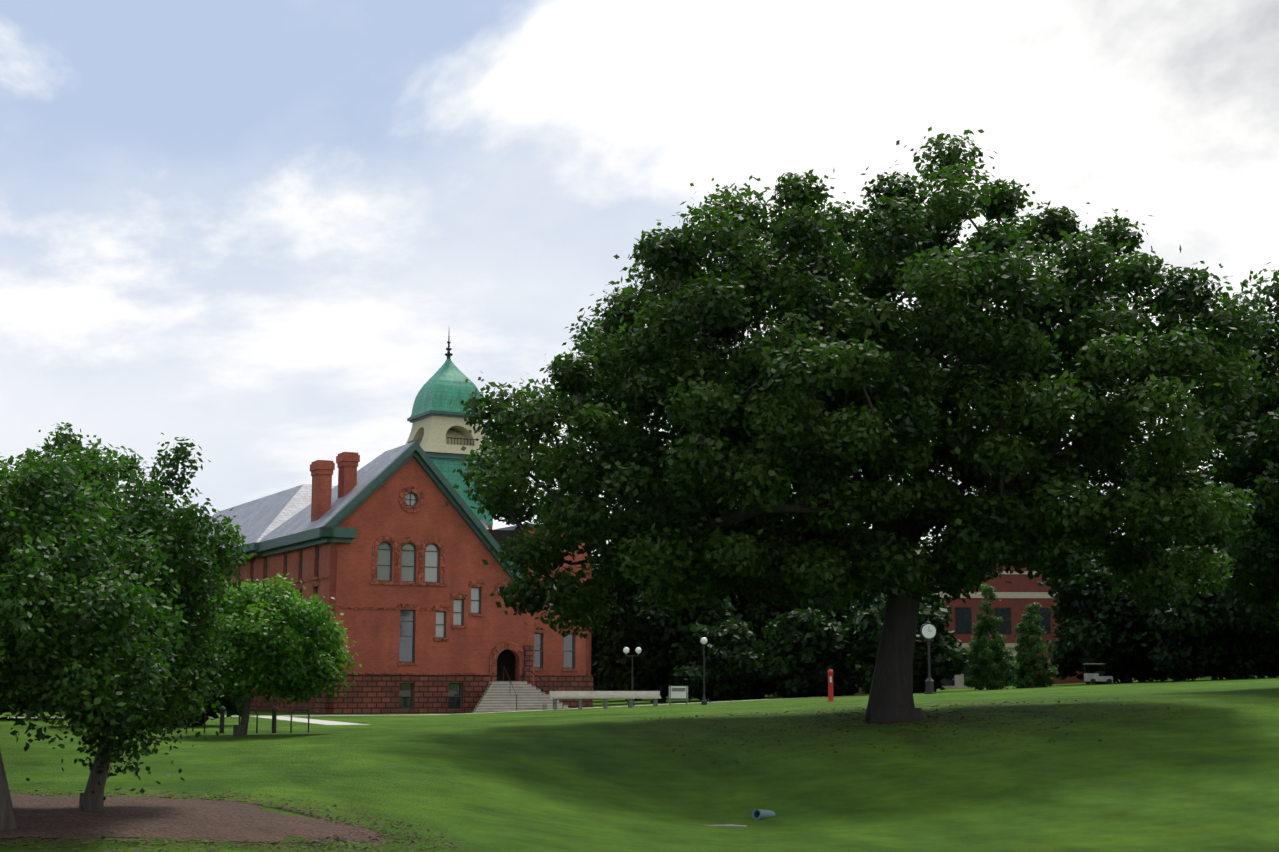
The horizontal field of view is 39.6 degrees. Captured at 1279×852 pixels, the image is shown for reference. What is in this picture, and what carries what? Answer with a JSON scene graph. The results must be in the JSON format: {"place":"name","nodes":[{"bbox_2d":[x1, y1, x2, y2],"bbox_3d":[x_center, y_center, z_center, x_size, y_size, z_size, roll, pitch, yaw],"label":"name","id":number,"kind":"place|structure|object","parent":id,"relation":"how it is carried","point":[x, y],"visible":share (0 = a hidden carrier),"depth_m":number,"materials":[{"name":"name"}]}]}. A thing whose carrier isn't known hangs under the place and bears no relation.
{"place":"outdoors","nodes":[
{"label":"outdoors","id":0,"kind":"place"},
{"bbox_2d":[251,716,370,724],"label":"path","id":1,"kind":"structure","parent":0,"point":[316,721],"depth_m":83.05,"materials":[{"name":"concrete"}]},
{"bbox_2d":[12,697,811,717],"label":"path","id":2,"kind":"structure","parent":0,"point":[448,714],"depth_m":105.14,"materials":[{"name":"concrete"}]},
{"bbox_2d":[327,457,530,674],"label":"facade wall","id":3,"kind":"structure","parent":0,"point":[374,634],"depth_m":112.64,"materials":[{"name":"red brick"}]},
{"bbox_2d":[534,540,577,691],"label":"window trim","id":4,"kind":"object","parent":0,"point":[569,653],"visible":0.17,"depth_m":117.63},
{"bbox_2d":[0,676,1278,851],"bbox_3d":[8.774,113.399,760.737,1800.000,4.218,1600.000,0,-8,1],"label":"lawn ground","id":5,"kind":"structure","parent":0,"point":[1201,774],"depth_m":44.47,"materials":[{"name":"green plant"}]},
{"bbox_2d":[0,671,71,718],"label":"tree","id":6,"kind":"object","parent":5,"relation":"on","point":[19,701],"depth_m":89.59,"materials":[{"name":"green plant"}]},
{"bbox_2d":[61,587,244,727],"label":"tree","id":7,"kind":"object","parent":5,"relation":"on","point":[231,705],"depth_m":73.55,"materials":[{"name":"green plant"}]},
{"bbox_2d":[0,794,387,842],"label":"mulch bed","id":8,"kind":"object","parent":5,"relation":"on","point":[35,816],"depth_m":27.58,"materials":[{"name":"brown soil"}]},
{"bbox_2d":[0,451,196,830],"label":"ash tree","id":9,"kind":"object","parent":8,"relation":"on","point":[110,655],"depth_m":24.25,"materials":[{"name":"green plant"}]},
{"bbox_2d":[4,422,254,810],"bbox_3d":[-8.874,3.246,29.155,4.905,6.854,5.528,0,-8,1],"label":"ash tree","id":10,"kind":"object","parent":8,"relation":"on","point":[171,528],"depth_m":28.58,"materials":[{"name":"green plant"}]},
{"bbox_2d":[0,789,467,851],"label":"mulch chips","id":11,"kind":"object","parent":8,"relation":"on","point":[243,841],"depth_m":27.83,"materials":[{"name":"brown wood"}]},
{"bbox_2d":[186,710,205,733],"bbox_3d":[-15.311,10.220,61.297,0.652,0.875,0.060,2,-9,-14],"label":"bike rack","id":12,"kind":"object","parent":5,"relation":"on","point":[204,722],"visible":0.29,"depth_m":61.32,"materials":[{"name":"black metal"}]},
{"bbox_2d":[219,706,225,732],"bbox_3d":[-14.458,10.204,61.542,0.200,0.980,0.190,2,-9,-14],"label":"bollard","id":13,"kind":"object","parent":5,"relation":"on","point":[222,715],"visible":0.88,"depth_m":61.49,"materials":[{"name":"black metal"}]},
{"bbox_2d":[239,709,257,732],"bbox_3d":[-13.605,10.292,61.771,0.652,0.875,0.060,2,-9,-14],"label":"bike rack","id":14,"kind":"object","parent":5,"relation":"on","point":[256,719],"visible":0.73,"depth_m":61.82,"materials":[{"name":"black metal"}]},
{"bbox_2d":[186,567,361,735],"bbox_3d":[-12.246,7.662,58.742,5.702,5.796,7.389,0,-8,1],"label":"small tree","id":15,"kind":"object","parent":5,"relation":"on","point":[279,658],"depth_m":57.28,"materials":[{"name":"green plant"}]},
{"bbox_2d":[272,706,277,732],"bbox_3d":[-12.752,10.276,62.016,0.200,0.980,0.190,2,-9,-14],"label":"bollard","id":16,"kind":"object","parent":5,"relation":"on","point":[274,717],"visible":0.75,"depth_m":61.96,"materials":[{"name":"black metal"}]},
{"bbox_2d":[238,684,333,713],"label":"wall base","id":17,"kind":"object","parent":5,"relation":"on","point":[267,706],"visible":0.08,"depth_m":114.31,"materials":[{"name":"stone"}]},
{"bbox_2d":[175,543,336,618],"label":"wall","id":18,"kind":"structure","parent":17,"relation":"on","point":[276,561],"depth_m":115.55,"materials":[{"name":"brick"}]},
{"bbox_2d":[222,544,328,707],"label":"window trim","id":19,"kind":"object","parent":18,"relation":"attached to","point":[315,583],"depth_m":114.89,"materials":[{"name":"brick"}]},
{"bbox_2d":[290,709,309,732],"bbox_3d":[-11.899,10.364,62.245,0.652,0.875,0.060,2,-9,-14],"label":"bike rack","id":20,"kind":"object","parent":5,"relation":"on","point":[291,718],"visible":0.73,"depth_m":62.25,"materials":[{"name":"black metal"}]},
{"bbox_2d":[325,674,522,713],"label":"stone foundation","id":21,"kind":"object","parent":5,"relation":"on","point":[372,693],"visible":0.67,"depth_m":111.08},
{"bbox_2d":[329,486,532,709],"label":"stone trim","id":22,"kind":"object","parent":5,"relation":"on","point":[381,559],"visible":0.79,"depth_m":112.83,"materials":[{"name":"brown stone"}]},
{"bbox_2d":[425,452,492,529],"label":"roof","id":23,"kind":"structure","parent":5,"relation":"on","point":[443,463],"depth_m":136.69,"materials":[{"name":"green metal"}]},
{"bbox_2d":[408,437,474,445],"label":"balustrade","id":24,"kind":"object","parent":23,"relation":"on","point":[418,439],"visible":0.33,"depth_m":137.36,"materials":[{"name":"stone"}]},
{"bbox_2d":[405,415,491,455],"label":"tower belfry","id":25,"kind":"object","parent":23,"relation":"on","point":[432,432],"visible":0.71,"depth_m":137.59,"materials":[{"name":"beige paint"}]},
{"bbox_2d":[407,335,483,422],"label":"tower roof","id":26,"kind":"structure","parent":25,"relation":"on","point":[445,384],"depth_m":138.64,"materials":[{"name":"green metal"}]},
{"bbox_2d":[472,666,569,712],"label":"entrance stairs","id":27,"kind":"structure","parent":5,"relation":"on","point":[504,696],"depth_m":111.92,"materials":[{"name":"concrete"}]},
{"bbox_2d":[530,613,534,685],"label":"return wall","id":28,"kind":"structure","parent":5,"relation":"on","point":[532,629],"depth_m":115.85,"materials":[{"name":"brick"}]},
{"bbox_2d":[487,529,591,707],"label":"walls","id":29,"kind":"structure","parent":5,"relation":"on","point":[506,659],"depth_m":116.64,"materials":[{"name":"brick"}]},
{"bbox_2d":[169,441,543,607],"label":"roof","id":30,"kind":"structure","parent":29,"relation":"on","point":[320,509],"depth_m":114.44,"materials":[{"name":"stone"}]},
{"bbox_2d":[524,525,591,674],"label":"facade wall","id":31,"kind":"structure","parent":29,"relation":"on","point":[552,652],"depth_m":117.44,"materials":[{"name":"red brick"}]},
{"bbox_2d":[534,675,592,706],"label":"stone foundation","id":32,"kind":"object","parent":5,"relation":"on","point":[571,682],"visible":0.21,"depth_m":117.22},
{"bbox_2d":[591,554,612,690],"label":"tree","id":33,"kind":"object","parent":5,"relation":"on","point":[594,668],"depth_m":172.20,"materials":[{"name":"green plant"}]},
{"bbox_2d":[549,691,660,709],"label":"long bench","id":34,"kind":"object","parent":5,"relation":"on","point":[630,696],"visible":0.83,"depth_m":102.03,"materials":[{"name":"grey concrete"}]},
{"bbox_2d":[623,647,640,705],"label":"lamp post","id":35,"kind":"object","parent":5,"relation":"on","point":[626,650],"visible":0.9,"depth_m":111.13,"materials":[{"name":"black metal"}]},
{"bbox_2d":[593,644,694,700],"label":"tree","id":36,"kind":"object","parent":5,"relation":"on","point":[598,670],"depth_m":161.64,"materials":[{"name":"green plant"}]},
{"bbox_2d":[591,533,735,702],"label":"tree","id":37,"kind":"object","parent":5,"relation":"on","point":[633,629],"depth_m":125.72,"materials":[{"name":"green plant"}]},
{"bbox_2d":[669,685,687,705],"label":"info sign","id":38,"kind":"object","parent":5,"relation":"on","point":[678,691],"visible":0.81,"depth_m":102.49,"materials":[{"name":"white metal"}]},
{"bbox_2d":[700,637,706,704],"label":"lamp post","id":39,"kind":"object","parent":5,"relation":"on","point":[703,640],"visible":1,"depth_m":99.18,"materials":[{"name":"black metal"}]},
{"bbox_2d":[668,616,773,700],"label":"bush","id":40,"kind":"object","parent":5,"relation":"on","point":[732,662],"depth_m":120.06,"materials":[{"name":"green plant"}]},
{"bbox_2d":[705,824,747,826],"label":"stone slab","id":41,"kind":"structure","parent":5,"relation":"on","point":[731,825],"depth_m":40.34,"materials":[{"name":"grey stone"}]},
{"bbox_2d":[752,809,774,819],"bbox_3d":[2.907,9.091,41.515,0.240,0.240,0.650,-6,-16,35],"label":"drain pipe","id":42,"kind":"object","parent":5,"relation":"on","point":[757,814],"visible":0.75,"depth_m":41.37,"materials":[{"name":"grey concrete"}]},
{"bbox_2d":[702,513,859,697],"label":"tree","id":43,"kind":"object","parent":5,"relation":"on","point":[749,612],"depth_m":131.17,"materials":[{"name":"green plant"}]},
{"bbox_2d":[753,608,862,697],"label":"bush","id":44,"kind":"object","parent":5,"relation":"on","point":[799,664],"depth_m":119.26,"materials":[{"name":"green plant"}]},
{"bbox_2d":[773,562,884,695],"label":"tree","id":45,"kind":"object","parent":5,"relation":"on","point":[849,612],"visible":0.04,"depth_m":139.06,"materials":[{"name":"green plant"}]},
{"bbox_2d":[827,669,833,701],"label":"red post","id":46,"kind":"object","parent":5,"relation":"on","point":[830,684],"visible":0.94,"depth_m":90.02,"materials":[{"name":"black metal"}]},
{"bbox_2d":[845,665,865,694],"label":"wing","id":47,"kind":"structure","parent":5,"relation":"on","point":[860,691],"depth_m":125.00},
{"bbox_2d":[445,126,1276,722],"bbox_3d":[6.734,0.240,57.164,25.739,18.862,20.240,0,-8,1],"label":"oak tree","id":48,"kind":"object","parent":5,"relation":"on","point":[863,316],"depth_m":53.10,"materials":[{"name":"green plant"}]},
{"bbox_2d":[843,589,972,694],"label":"bush","id":49,"kind":"object","parent":5,"relation":"on","point":[865,624],"depth_m":117.05,"materials":[{"name":"green plant"}]},
{"bbox_2d":[593,672,1256,695],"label":"tree line","id":50,"kind":"object","parent":5,"relation":"on","point":[599,686],"depth_m":215.18,"materials":[{"name":"green plant"}]},
{"bbox_2d":[917,533,932,549],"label":"tree","id":51,"kind":"object","parent":5,"relation":"on","point":[927,539],"depth_m":175.20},
{"bbox_2d":[920,618,936,693],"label":"post clock","id":52,"kind":"object","parent":5,"relation":"on","point":[928,631],"visible":0.98,"depth_m":108.11,"materials":[{"name":"black metal"}]},
{"bbox_2d":[964,584,1019,689],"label":"cypress tree","id":53,"kind":"object","parent":5,"relation":"on","point":[1001,666],"depth_m":118.45,"materials":[{"name":"green plant"}]},
{"bbox_2d":[914,550,1101,688],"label":"building","id":54,"kind":"structure","parent":5,"relation":"on","point":[1018,594],"depth_m":149.43,"materials":[{"name":"brick"}]},
{"bbox_2d":[1011,602,1058,687],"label":"cypress tree","id":55,"kind":"object","parent":5,"relation":"on","point":[1026,677],"depth_m":120.37,"materials":[{"name":"green plant"}]},
{"bbox_2d":[1084,663,1112,683],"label":"utility cart","id":56,"kind":"object","parent":5,"relation":"on","point":[1091,678],"visible":0.98,"depth_m":125.16,"materials":[{"name":"white metal"}]},
{"bbox_2d":[1036,542,1200,683],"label":"bush","id":57,"kind":"object","parent":5,"relation":"on","point":[1094,634],"depth_m":127.41,"materials":[{"name":"green plant"}]},
{"bbox_2d":[1125,541,1278,681],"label":"tree","id":58,"kind":"object","parent":5,"relation":"on","point":[1213,648],"depth_m":120.04,"materials":[{"name":"green plant"}]},
{"bbox_2d":[1166,261,1278,632],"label":"tree","id":59,"kind":"object","parent":5,"relation":"on","point":[1250,458],"depth_m":65.71,"materials":[{"name":"green plant"}]},
{"bbox_2d":[0,0,1278,555],"label":"sky","id":60,"kind":"structure","parent":0,"point":[252,232],"materials":[{"name":"white"}]},
{"bbox_2d":[618,698,1183,768],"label":"leaf litter ground","id":61,"kind":"structure","parent":0,"point":[902,723],"depth_m":55.41,"materials":[{"name":"plant"}]}
]}

